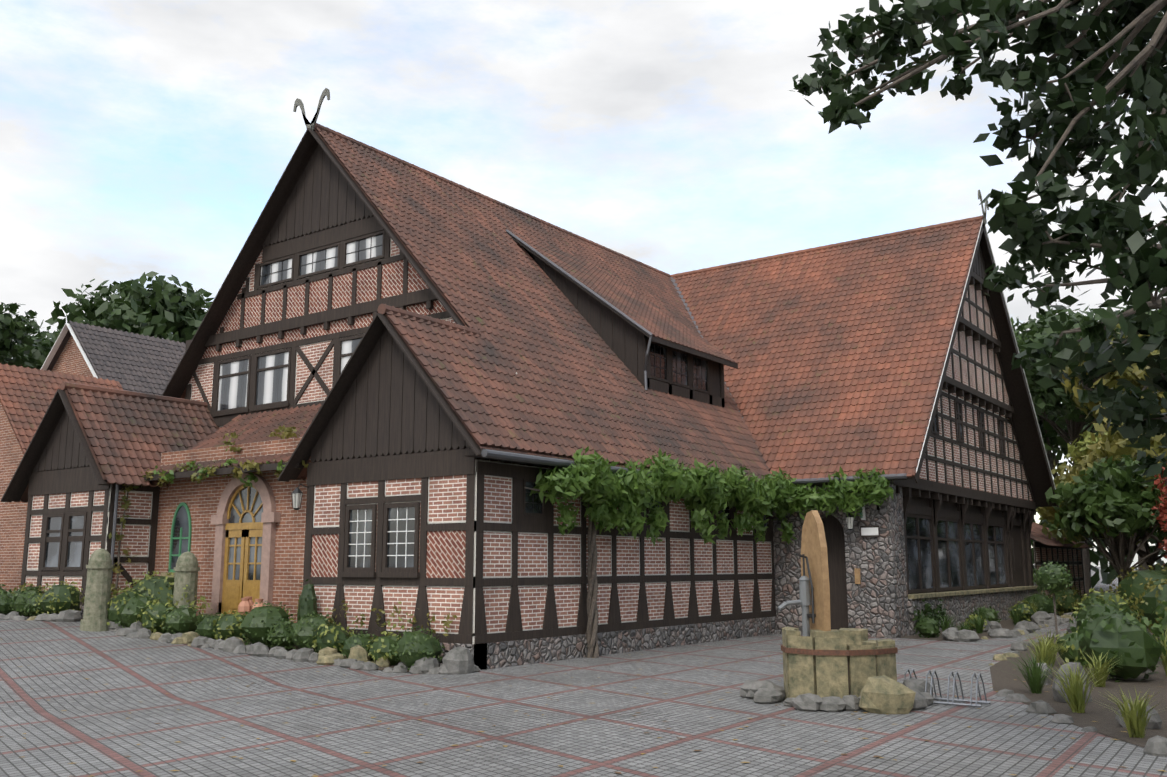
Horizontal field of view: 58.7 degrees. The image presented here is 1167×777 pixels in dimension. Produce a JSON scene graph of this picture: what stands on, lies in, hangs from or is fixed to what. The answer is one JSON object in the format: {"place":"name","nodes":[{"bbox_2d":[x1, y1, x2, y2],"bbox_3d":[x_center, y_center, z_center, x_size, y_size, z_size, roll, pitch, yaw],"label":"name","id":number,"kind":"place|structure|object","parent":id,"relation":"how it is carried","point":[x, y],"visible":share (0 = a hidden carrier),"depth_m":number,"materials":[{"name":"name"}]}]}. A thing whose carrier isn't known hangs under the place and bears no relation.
{"place":"outdoors","nodes":[
{"label":"outdoors","id":0,"kind":"place"},
{"bbox_2d":[0,567,1166,776],"bbox_3d":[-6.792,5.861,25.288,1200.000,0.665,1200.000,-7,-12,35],"label":"ground","id":1,"kind":"structure","parent":0,"point":[127,677],"depth_m":12.42,"materials":[{"name":"grey stone"}]},
{"bbox_2d":[80,548,199,631],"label":"stone posts","id":2,"kind":"object","parent":1,"relation":"on","point":[99,566],"visible":0.79,"depth_m":21.73,"materials":[{"name":"beige stone"}]},
{"bbox_2d":[108,426,893,657],"bbox_3d":[-1.241,3.404,23.475,19.174,4.999,8.192,2,-10,-10],"label":"wisteria vine","id":3,"kind":"object","parent":1,"relation":"on","point":[593,482],"visible":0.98,"depth_m":23.39,"materials":[{"name":"green plant"}]},
{"bbox_2d":[0,88,1085,669],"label":"half timbered house","id":4,"kind":"structure","parent":1,"relation":"on","point":[414,498],"depth_m":25.53,"materials":[{"name":"brick"}]},
{"bbox_2d":[0,123,1093,548],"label":"tiled roofs","id":5,"kind":"structure","parent":4,"relation":"on","point":[836,353],"depth_m":29.00,"materials":[{"name":"tile"}]},
{"bbox_2d":[0,0,1166,595],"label":"trees","id":6,"kind":"object","parent":1,"relation":"on","point":[1098,390],"visible":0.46,"depth_m":9.11,"materials":[{"name":"green plant"}]},
{"bbox_2d":[0,464,1166,756],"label":"garden bed shrubs","id":7,"kind":"object","parent":1,"relation":"on","point":[1102,668],"visible":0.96,"depth_m":19.51,"materials":[{"name":"green plant"}]},
{"bbox_2d":[0,633,1166,776],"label":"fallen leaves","id":8,"kind":"object","parent":1,"relation":"on","point":[314,775],"visible":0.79,"depth_m":12.07,"materials":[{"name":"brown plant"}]},
{"bbox_2d":[740,510,933,713],"bbox_3d":[3.489,3.046,14.441,2.627,2.780,2.494,-7,-12,35],"label":"well and pump","id":9,"kind":"object","parent":1,"relation":"on","point":[826,668],"visible":0.96,"depth_m":13.87,"materials":[{"name":"stone"}]},
{"bbox_2d":[904,669,990,706],"bbox_3d":[4.829,4.021,13.989,1.163,0.416,0.487,-7,-12,35],"label":"bike rack","id":10,"kind":"object","parent":1,"relation":"on","point":[953,700],"visible":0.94,"depth_m":13.84,"materials":[{"name":"silver metal"}]},
{"bbox_2d":[0,0,1166,566],"label":"sky","id":11,"kind":"structure","parent":0,"point":[137,137],"materials":[{"name":"white"}]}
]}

